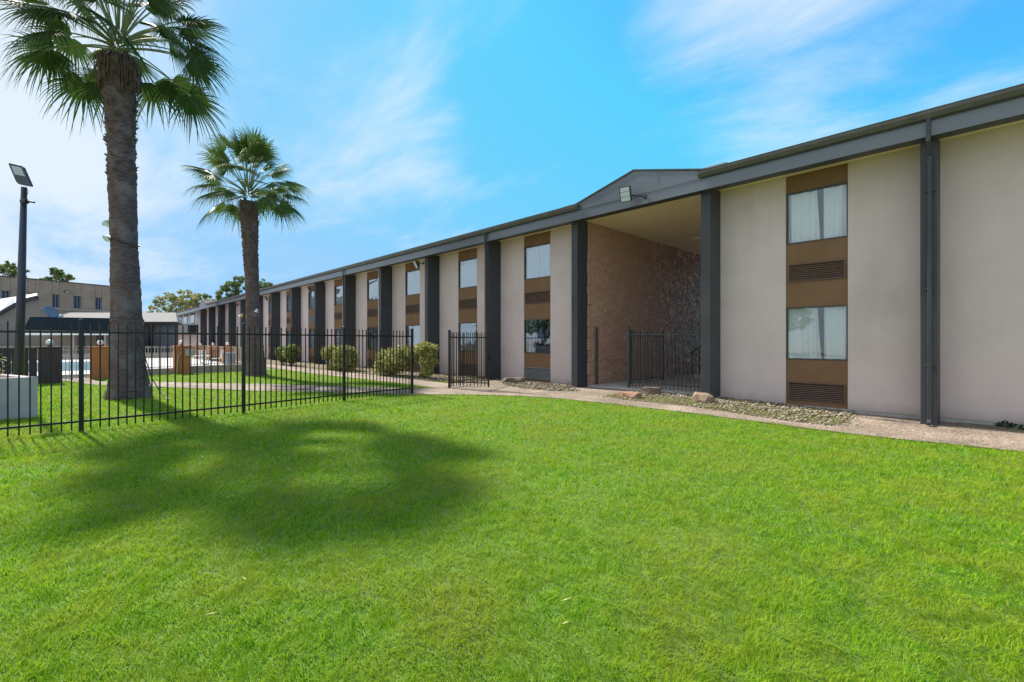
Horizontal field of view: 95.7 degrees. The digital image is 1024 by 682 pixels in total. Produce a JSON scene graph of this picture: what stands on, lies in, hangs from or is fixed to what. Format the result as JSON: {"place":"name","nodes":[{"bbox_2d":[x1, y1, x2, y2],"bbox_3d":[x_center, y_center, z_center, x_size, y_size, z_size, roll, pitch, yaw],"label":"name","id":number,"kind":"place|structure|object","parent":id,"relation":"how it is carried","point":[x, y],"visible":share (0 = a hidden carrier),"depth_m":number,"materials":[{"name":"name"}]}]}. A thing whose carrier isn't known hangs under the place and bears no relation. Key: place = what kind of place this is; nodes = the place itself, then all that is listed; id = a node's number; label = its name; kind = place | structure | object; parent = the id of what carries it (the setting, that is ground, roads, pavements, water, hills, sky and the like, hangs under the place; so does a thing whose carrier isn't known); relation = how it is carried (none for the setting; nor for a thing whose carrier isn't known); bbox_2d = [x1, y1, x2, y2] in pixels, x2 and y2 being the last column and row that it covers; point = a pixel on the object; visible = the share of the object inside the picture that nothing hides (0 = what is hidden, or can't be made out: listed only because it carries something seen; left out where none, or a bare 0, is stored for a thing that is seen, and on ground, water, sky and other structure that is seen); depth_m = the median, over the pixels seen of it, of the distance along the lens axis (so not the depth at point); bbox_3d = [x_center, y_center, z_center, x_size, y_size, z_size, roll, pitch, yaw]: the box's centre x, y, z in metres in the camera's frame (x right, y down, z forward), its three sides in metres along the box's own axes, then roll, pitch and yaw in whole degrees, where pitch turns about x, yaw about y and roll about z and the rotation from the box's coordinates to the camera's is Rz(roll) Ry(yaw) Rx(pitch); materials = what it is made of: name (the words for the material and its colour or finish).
{"place":"outdoors","nodes":[
{"label":"outdoors","id":0,"kind":"place"},
{"bbox_2d":[172,340,188,373],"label":"pillar","id":1,"kind":"structure","parent":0,"point":[186,359],"depth_m":20.86,"materials":[{"name":"brown brick"}]},
{"bbox_2d":[176,349,194,373],"bbox_3d":[-14.675,0.881,20.815,0.683,1.102,0.130,0,0,-44],"label":"meter box","id":2,"kind":"object","parent":1,"relation":"attached to","point":[187,352],"visible":0.9,"depth_m":20.79,"materials":[{"name":"grey"}]},
{"bbox_2d":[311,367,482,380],"bbox_3d":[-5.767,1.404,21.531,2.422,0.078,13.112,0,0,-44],"label":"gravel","id":3,"kind":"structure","parent":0,"point":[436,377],"depth_m":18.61,"materials":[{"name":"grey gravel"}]},
{"bbox_2d":[0,358,1023,681],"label":"lawn ground","id":4,"kind":"structure","parent":0,"point":[488,558],"depth_m":3.23,"materials":[{"name":"plant"}]},
{"bbox_2d":[0,346,36,376],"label":"railing","id":5,"kind":"object","parent":4,"relation":"on","point":[3,351],"visible":0.52,"depth_m":15.56,"materials":[{"name":"metal"}]},
{"bbox_2d":[0,374,37,419],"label":"planter","id":6,"kind":"object","parent":4,"relation":"on","point":[13,396],"visible":0.73,"depth_m":8.71,"materials":[{"name":"concrete"}]},
{"bbox_2d":[0,293,38,354],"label":"curved roof building","id":7,"kind":"structure","parent":4,"relation":"on","point":[7,309],"depth_m":41.35,"materials":[{"name":"silver metal"}]},
{"bbox_2d":[9,163,32,375],"bbox_3d":[-11.150,-1.304,10.497,0.507,5.513,0.178,0,0,-7],"label":"lamp post","id":8,"kind":"object","parent":4,"relation":"on","point":[20,175],"visible":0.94,"depth_m":10.47,"materials":[{"name":"black metal"}]},
{"bbox_2d":[20,187,34,203],"bbox_3d":[-10.928,-3.319,10.467,0.280,0.408,0.110,0,0,1],"label":"security camera","id":9,"kind":"object","parent":8,"relation":"attached to","point":[25,201],"visible":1,"depth_m":10.45,"materials":[{"name":"grey"}]},
{"bbox_2d":[37,339,60,383],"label":"pillar","id":10,"kind":"structure","parent":4,"relation":"on","point":[56,364],"depth_m":15.93,"materials":[{"name":"grey"}]},
{"bbox_2d":[89,340,107,379],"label":"pillar","id":11,"kind":"structure","parent":4,"relation":"on","point":[95,362],"depth_m":17.94,"materials":[{"name":"orange paint"}]},
{"bbox_2d":[0,0,237,400],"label":"palm tree","id":12,"kind":"object","parent":4,"relation":"on","point":[115,86],"visible":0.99,"depth_m":11.60,"materials":[{"name":"green plant"}]},
{"bbox_2d":[102,220,108,226],"bbox_3d":[-10.119,-2.899,11.617,0.167,0.281,0.241,0,0,70],"label":"spotlight","id":13,"kind":"object","parent":12,"relation":"attached to","point":[105,223],"visible":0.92,"depth_m":11.55,"materials":[{"name":"white paint"}]},
{"bbox_2d":[102,235,110,241],"bbox_3d":[-9.997,-2.564,11.495,0.167,0.180,0.243,0,0,38],"label":"spotlight","id":14,"kind":"object","parent":12,"relation":"attached to","point":[106,238],"visible":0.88,"depth_m":11.45,"materials":[{"name":"white paint"}]},
{"bbox_2d":[109,236,140,246],"bbox_3d":[-9.837,-2.550,11.757,0.647,0.266,0.647,0,0,-44],"label":"strap","id":15,"kind":"object","parent":12,"relation":"attached to","point":[125,242],"visible":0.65,"depth_m":11.52,"materials":[{"name":"grey"}]},
{"bbox_2d":[137,338,170,399],"bbox_3d":[-8.987,0.669,11.720,1.028,1.545,0.217,0,0,11],"label":"power cable","id":16,"kind":"object","parent":12,"relation":"hanging from","point":[148,368],"visible":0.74,"depth_m":11.76,"materials":[{"name":"grey plastic"}]},
{"bbox_2d":[63,313,182,352],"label":"house","id":17,"kind":"structure","parent":4,"relation":"on","point":[164,320],"depth_m":41.70,"materials":[{"name":"white"}]},
{"bbox_2d":[37,358,225,377],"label":"pool deck","id":18,"kind":"structure","parent":4,"relation":"on","point":[163,362],"depth_m":26.91,"materials":[{"name":"concrete"}]},
{"bbox_2d":[37,361,89,371],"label":"pool water","id":19,"kind":"structure","parent":18,"relation":"in","point":[74,366],"depth_m":24.62,"materials":[{"name":"blue liquid"}]},
{"bbox_2d":[25,317,143,354],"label":"pool house","id":20,"kind":"structure","parent":18,"relation":"on","point":[56,326],"depth_m":38.00,"materials":[{"name":"black"}]},
{"bbox_2d":[43,305,58,316],"bbox_3d":[-38.652,-2.496,38.875,0.583,1.102,1.188,0,0,-5],"label":"satellite dish","id":21,"kind":"object","parent":20,"relation":"on","point":[50,311],"visible":0.96,"depth_m":38.95,"materials":[{"name":"blue"}]},
{"bbox_2d":[77,335,84,352],"bbox_3d":[-36.808,0.450,39.579,0.560,2.000,0.060,0,0,0],"label":"door","id":22,"kind":"structure","parent":20,"relation":"in","point":[77,335],"depth_m":39.55,"materials":[{"name":"black"}]},
{"bbox_2d":[96,335,102,345],"bbox_3d":[-35.208,0.450,39.578,0.560,2.000,0.060,0,0,0],"label":"door","id":23,"kind":"structure","parent":20,"relation":"in","point":[97,336],"depth_m":39.55,"materials":[{"name":"black"}]},
{"bbox_2d":[37,346,172,359],"bbox_3d":[-34.707,0.932,32.515,19.300,1.155,0.180,0,0,-44],"label":"railing","id":24,"kind":"object","parent":18,"relation":"on","point":[163,354],"visible":0.2,"depth_m":37.52,"materials":[{"name":"beige paint"}]},
{"bbox_2d":[198,350,206,358],"bbox_3d":[-16.611,0.883,24.799,0.440,0.876,0.492,0,0,-34],"label":"garden chair","id":25,"kind":"object","parent":18,"relation":"on","point":[201,354],"visible":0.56,"depth_m":24.62,"materials":[{"name":"white paint"}]},
{"bbox_2d":[199,350,223,364],"bbox_3d":[-17.074,0.864,26.833,1.656,0.931,0.465,0,0,-19],"label":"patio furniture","id":26,"kind":"object","parent":18,"relation":"on","point":[212,356],"visible":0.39,"depth_m":26.65,"materials":[{"name":"grey"}]},
{"bbox_2d":[225,353,234,364],"bbox_3d":[-16.474,0.980,27.088,0.530,0.680,0.510,0,0,-44],"label":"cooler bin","id":27,"kind":"object","parent":18,"relation":"on","point":[233,358],"visible":0.62,"depth_m":26.94,"materials":[{"name":"grey"}]},
{"bbox_2d":[145,347,173,374],"bbox_3d":[-15.995,0.873,20.039,0.180,1.275,2.201,0,0,45],"label":"railing","id":28,"kind":"object","parent":4,"relation":"on","point":[164,371],"visible":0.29,"depth_m":20.47,"materials":[{"name":"beige paint"}]},
{"bbox_2d":[195,343,205,358],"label":"pillar","id":29,"kind":"structure","parent":4,"relation":"on","point":[200,344],"depth_m":40.04,"materials":[{"name":"orange paint"}]},
{"bbox_2d":[0,318,413,436],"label":"iron fence","id":30,"kind":"object","parent":4,"relation":"on","point":[81,420],"visible":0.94,"depth_m":8.88,"materials":[{"name":"black metal"}]},
{"bbox_2d":[207,343,218,360],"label":"pillar","id":31,"kind":"structure","parent":4,"relation":"on","point":[213,344],"depth_m":34.03,"materials":[{"name":"orange paint"}]},
{"bbox_2d":[191,347,240,372],"bbox_3d":[-13.993,0.873,22.184,0.180,1.275,2.484,0,0,43],"label":"railing","id":32,"kind":"object","parent":4,"relation":"on","point":[214,368],"visible":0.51,"depth_m":22.02,"materials":[{"name":"beige paint"}]},
{"bbox_2d":[220,342,234,362],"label":"pillar","id":33,"kind":"structure","parent":4,"relation":"on","point":[227,343],"depth_m":29.02,"materials":[{"name":"orange paint"}]},
{"bbox_2d":[180,121,312,375],"bbox_3d":[-11.158,-3.626,19.394,4.785,10.252,4.892,0,0,-44],"label":"palm tree","id":34,"kind":"object","parent":4,"relation":"on","point":[253,148],"visible":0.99,"depth_m":19.25,"materials":[{"name":"green plant"}]},
{"bbox_2d":[266,359,501,381],"bbox_3d":[-17.569,1.445,33.680,2.560,0.060,47.150,0,0,-44],"label":"planting bed","id":35,"kind":"object","parent":4,"relation":"on","point":[316,365],"visible":0.22,"depth_m":21.40,"materials":[{"name":"gravel"},{"name":"brown soil"}]},
{"bbox_2d":[275,345,285,364],"bbox_3d":[-14.115,0.841,28.627,1.092,1.239,1.003,0,0,-11],"label":"shrub","id":36,"kind":"object","parent":35,"relation":"on","point":[279,354],"visible":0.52,"depth_m":28.44,"materials":[{"name":"green plant"}]},
{"bbox_2d":[282,344,299,365],"bbox_3d":[-13.106,0.779,27.568,1.136,1.361,1.435,0,0,-44],"label":"shrub","id":37,"kind":"object","parent":35,"relation":"on","point":[289,354],"visible":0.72,"depth_m":27.37,"materials":[{"name":"green plant"}]},
{"bbox_2d":[321,343,337,369],"bbox_3d":[-9.328,0.774,23.782,1.086,1.400,1.310,0,0,-44],"label":"shrub","id":38,"kind":"object","parent":35,"relation":"on","point":[329,354],"visible":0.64,"depth_m":23.59,"materials":[{"name":"green plant"}]},
{"bbox_2d":[330,345,360,370],"bbox_3d":[-8.255,0.796,22.701,1.334,1.513,1.945,0,0,-44],"label":"shrub","id":39,"kind":"object","parent":35,"relation":"on","point":[349,358],"visible":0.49,"depth_m":22.39,"materials":[{"name":"green plant"}]},
{"bbox_2d":[372,344,416,375],"bbox_3d":[-4.850,0.781,19.295,1.271,1.428,2.792,0,0,-44],"label":"shrub","id":40,"kind":"object","parent":35,"relation":"on","point":[388,362],"visible":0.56,"depth_m":18.89,"materials":[{"name":"green plant"}]},
{"bbox_2d":[403,341,439,377],"bbox_3d":[-3.487,0.718,18.006,1.021,1.491,1.756,0,0,-44],"label":"shrub","id":41,"kind":"object","parent":35,"relation":"on","point":[425,354],"visible":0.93,"depth_m":17.56,"materials":[{"name":"green plant"}]},
{"bbox_2d":[398,373,480,380],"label":"dry weeds","id":42,"kind":"object","parent":35,"relation":"on","point":[441,377],"visible":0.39,"depth_m":18.26,"materials":[{"name":"brown plant"}]},
{"bbox_2d":[504,382,574,390],"bbox_3d":[0.684,1.448,15.232,1.960,0.060,4.250,0,0,-44],"label":"planting bed","id":43,"kind":"object","parent":4,"relation":"on","point":[564,389],"visible":0.1,"depth_m":14.37,"materials":[{"name":"gravel"}]},
{"bbox_2d":[502,377,525,382],"bbox_3d":[0.054,1.310,15.841,0.893,0.197,0.300,-4,1,31],"label":"rock","id":44,"kind":"object","parent":43,"relation":"on","point":[516,379],"visible":0.9,"depth_m":15.67,"materials":[{"name":"grey stone"}]},
{"bbox_2d":[62,356,1023,452],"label":"walkway","id":45,"kind":"structure","parent":4,"relation":"on","point":[946,433],"depth_m":9.71,"materials":[{"name":"beige concrete"}]},
{"bbox_2d":[62,349,89,379],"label":"pool gate","id":46,"kind":"structure","parent":45,"relation":"on","point":[69,378],"depth_m":17.11,"materials":[{"name":"beige metal"}]},
{"bbox_2d":[195,345,239,363],"bbox_3d":[-23.741,0.922,36.927,0.180,1.175,33.842,0,0,-39],"label":"railing","id":47,"kind":"object","parent":45,"relation":"on","point":[234,352],"visible":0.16,"depth_m":28.35,"materials":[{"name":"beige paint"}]},
{"bbox_2d":[448,329,487,387],"bbox_3d":[-1.413,0.585,15.826,0.087,1.931,3.316,0,0,19],"label":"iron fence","id":48,"kind":"object","parent":45,"relation":"on","point":[474,378],"visible":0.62,"depth_m":15.51,"materials":[{"name":"black metal"}]},
{"bbox_2d":[449,331,489,386],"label":"iron gate","id":49,"kind":"structure","parent":48,"relation":"attached to","point":[488,359],"depth_m":14.00,"materials":[{"name":"black metal"}]},
{"bbox_2d":[173,83,1023,427],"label":"motel building","id":50,"kind":"structure","parent":4,"relation":"on","point":[875,269],"depth_m":11.04,"materials":[{"name":"paint"}]},
{"bbox_2d":[184,315,187,324],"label":"window","id":51,"kind":"structure","parent":50,"relation":"in","point":[185,316],"depth_m":63.64,"materials":[{"name":"grey"}]},
{"bbox_2d":[191,313,194,323],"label":"window","id":52,"kind":"structure","parent":50,"relation":"in","point":[192,315],"depth_m":59.71,"materials":[{"name":"grey"}]},
{"bbox_2d":[287,331,290,345],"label":"window","id":53,"kind":"structure","parent":50,"relation":"in","point":[288,332],"depth_m":34.81,"materials":[{"name":"grey glass"}]},
{"bbox_2d":[287,295,290,311],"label":"window","id":54,"kind":"structure","parent":50,"relation":"in","point":[288,297],"depth_m":34.78,"materials":[{"name":"grey"}]},
{"bbox_2d":[309,291,313,308],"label":"window","id":55,"kind":"structure","parent":50,"relation":"in","point":[311,294],"depth_m":31.67,"materials":[{"name":"grey"}]},
{"bbox_2d":[311,330,313,347],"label":"window","id":56,"kind":"structure","parent":50,"relation":"in","point":[312,331],"depth_m":31.54,"materials":[{"name":"grey"}]},
{"bbox_2d":[334,329,341,346],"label":"window","id":57,"kind":"structure","parent":50,"relation":"in","point":[338,330],"depth_m":28.55,"materials":[{"name":"grey"}]},
{"bbox_2d":[334,285,342,305],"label":"window","id":58,"kind":"structure","parent":50,"relation":"in","point":[338,290],"depth_m":28.55,"materials":[{"name":"grey"}]},
{"bbox_2d":[367,327,377,348],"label":"window","id":59,"kind":"structure","parent":50,"relation":"in","point":[368,328],"depth_m":25.41,"materials":[{"name":"grey glass"}]},
{"bbox_2d":[367,278,377,300],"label":"window","id":60,"kind":"structure","parent":50,"relation":"in","point":[372,284],"depth_m":25.41,"materials":[{"name":"grey"}]},
{"bbox_2d":[406,325,419,345],"bbox_3d":[-4.737,-0.205,22.461,0.168,1.230,1.300,0,0,-44],"label":"window","id":61,"kind":"structure","parent":50,"relation":"in","point":[416,332],"depth_m":22.36,"materials":[{"name":"grey"}]},
{"bbox_2d":[406,269,419,295],"bbox_3d":[-4.734,-2.865,22.463,0.176,1.210,1.300,0,0,-44],"label":"window","id":62,"kind":"structure","parent":50,"relation":"in","point":[412,277],"depth_m":22.43,"materials":[{"name":"grey"}]},
{"bbox_2d":[413,260,423,268],"bbox_3d":[-4.149,-3.424,20.561,0.419,0.338,0.344,0,0,-33],"label":"floodlight","id":63,"kind":"object","parent":50,"relation":"attached to","point":[416,264],"visible":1,"depth_m":20.50,"materials":[{"name":"grey"}]},
{"bbox_2d":[459,322,476,351],"bbox_3d":[-1.794,-0.195,19.395,0.137,1.210,1.260,0,0,-44],"label":"window","id":64,"kind":"structure","parent":50,"relation":"in","point":[471,327],"depth_m":19.38,"materials":[{"name":"grey"}]},
{"bbox_2d":[459,257,476,288],"bbox_3d":[-1.780,-2.865,19.408,0.175,1.210,1.260,0,0,-44],"label":"window","id":65,"kind":"structure","parent":50,"relation":"in","point":[468,267],"depth_m":19.38,"materials":[{"name":"grey"}]},
{"bbox_2d":[524,319,549,353],"bbox_3d":[0.948,-0.195,16.558,0.137,1.210,1.290,0,0,-44],"label":"window","id":66,"kind":"structure","parent":50,"relation":"in","point":[536,331],"depth_m":16.55,"materials":[{"name":"grey"}]},
{"bbox_2d":[524,242,549,279],"bbox_3d":[0.962,-2.865,16.572,0.176,1.210,1.290,0,0,-44],"label":"window","id":67,"kind":"structure","parent":50,"relation":"in","point":[537,257],"depth_m":16.55,"materials":[{"name":"grey"}]},
{"bbox_2d":[595,327,598,384],"bbox_3d":[2.726,0.458,14.876,0.080,1.845,0.080,0,0,-44],"label":"gate post","id":68,"kind":"object","parent":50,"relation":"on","point":[596,355],"visible":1,"depth_m":14.85,"materials":[{"name":"metal"}]},
{"bbox_2d":[619,185,646,202],"bbox_3d":[3.238,-3.978,12.434,0.711,0.407,0.266,0,0,20],"label":"floodlight","id":69,"kind":"object","parent":50,"relation":"attached to","point":[626,195],"visible":1,"depth_m":12.46,"materials":[{"name":"grey"}]},
{"bbox_2d":[627,326,700,391],"bbox_3d":[4.348,0.455,13.198,0.060,1.850,2.389,0,0,-44],"label":"iron fence","id":70,"kind":"object","parent":50,"relation":"on","point":[628,358],"visible":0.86,"depth_m":13.34,"materials":[{"name":"black metal"}]},
{"bbox_2d":[630,330,663,383],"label":"iron gate","id":71,"kind":"structure","parent":70,"relation":"attached to","point":[662,336],"depth_m":14.60,"materials":[{"name":"black metal"}]},
{"bbox_2d":[786,305,847,360],"bbox_3d":[6.877,-0.205,10.453,0.173,1.230,1.190,0,0,-44],"label":"window","id":72,"kind":"structure","parent":50,"relation":"in","point":[802,323],"depth_m":10.47,"materials":[{"name":"grey"}]},
{"bbox_2d":[786,181,847,244],"bbox_3d":[6.877,-2.865,10.454,0.176,1.210,1.190,0,0,-44],"label":"window","id":73,"kind":"structure","parent":50,"relation":"in","point":[802,214],"depth_m":10.49,"materials":[{"name":"grey glass"}]},
{"bbox_2d":[611,392,854,424],"bbox_3d":[4.772,1.491,10.804,2.240,0.146,5.100,0,0,-44],"label":"planting bed","id":74,"kind":"object","parent":4,"relation":"on","point":[763,405],"visible":0.2,"depth_m":10.15,"materials":[{"name":"beige gravel"}]},
{"bbox_2d":[620,391,642,398],"bbox_3d":[3.027,1.352,11.760,0.330,0.152,0.547,-5,5,-34],"label":"rock","id":75,"kind":"object","parent":74,"relation":"on","point":[632,394],"visible":0.86,"depth_m":11.63,"materials":[{"name":"beige stone"}]},
{"bbox_2d":[641,387,660,394],"bbox_3d":[3.746,1.339,12.454,0.547,0.269,0.210,1,-2,41],"label":"rock","id":76,"kind":"object","parent":74,"relation":"on","point":[651,390],"visible":0.7,"depth_m":12.35,"materials":[{"name":"grey stone"}]},
{"bbox_2d":[691,392,714,403],"bbox_3d":[4.475,1.337,10.837,0.330,0.297,0.518,-3,5,-24],"label":"rock","id":77,"kind":"object","parent":74,"relation":"on","point":[698,397],"visible":0.67,"depth_m":10.69,"materials":[{"name":"beige stone"}]},
{"bbox_2d":[598,391,857,425],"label":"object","id":78,"kind":"object","parent":74,"relation":"on","point":[692,403],"visible":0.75,"depth_m":9.91,"materials":[{"name":"beige gravel"}]},
{"bbox_2d":[956,422,1023,431],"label":"planting bed","id":79,"kind":"object","parent":4,"relation":"on","point":[986,426],"visible":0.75,"depth_m":8.26,"materials":[{"name":"soil"}]},
{"bbox_2d":[995,420,1023,429],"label":"weed clump","id":80,"kind":"object","parent":79,"relation":"on","point":[1020,427],"visible":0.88,"depth_m":8.16,"materials":[{"name":"green plant"}]},
{"bbox_2d":[0,0,1023,312],"label":"sky","id":81,"kind":"structure","parent":0,"point":[407,124],"materials":[{"name":"blue"}]},
{"bbox_2d":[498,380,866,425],"bbox_3d":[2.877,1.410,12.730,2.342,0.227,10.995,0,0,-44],"label":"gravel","id":82,"kind":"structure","parent":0,"point":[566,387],"depth_m":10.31,"materials":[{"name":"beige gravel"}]},
{"bbox_3d":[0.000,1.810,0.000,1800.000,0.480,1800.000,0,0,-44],"label":"ground","id":83,"kind":"structure","parent":0,"visible":0},
{"bbox_2d":[0,260,29,277],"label":"tree","id":84,"kind":"object","parent":83,"relation":"on","point":[11,270],"visible":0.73,"depth_m":78.36,"materials":[{"name":"green plant"}]},
{"bbox_2d":[0,275,109,346],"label":"brick building","id":85,"kind":"structure","parent":83,"relation":"on","point":[85,298],"depth_m":54.98,"materials":[{"name":"beige brick"}]},
{"bbox_2d":[2,291,9,297],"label":"window","id":86,"kind":"structure","parent":85,"relation":"in","point":[5,294],"depth_m":50.47,"materials":[{"name":"blue"}]},
{"bbox_2d":[52,294,58,306],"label":"window","id":87,"kind":"structure","parent":85,"relation":"in","point":[55,298],"depth_m":54.38,"materials":[{"name":"blue glass"}]},
{"bbox_2d":[74,296,80,308],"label":"window","id":88,"kind":"structure","parent":85,"relation":"in","point":[77,299],"depth_m":56.38,"materials":[{"name":"blue"}]},
{"bbox_2d":[95,297,100,309],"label":"window","id":89,"kind":"structure","parent":85,"relation":"in","point":[97,300],"depth_m":58.34,"materials":[{"name":"blue"}]},
{"bbox_2d":[39,267,76,281],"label":"tree","id":90,"kind":"object","parent":83,"relation":"on","point":[57,273],"visible":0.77,"depth_m":80.48,"materials":[{"name":"green plant"}]},
{"bbox_2d":[146,289,211,312],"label":"tree","id":91,"kind":"object","parent":83,"relation":"on","point":[195,298],"visible":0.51,"depth_m":79.64,"materials":[{"name":"green plant"}]},
{"bbox_2d":[202,275,273,300],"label":"tree","id":92,"kind":"object","parent":83,"relation":"on","point":[233,285],"visible":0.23,"depth_m":80.79,"materials":[{"name":"green plant"}]}
]}

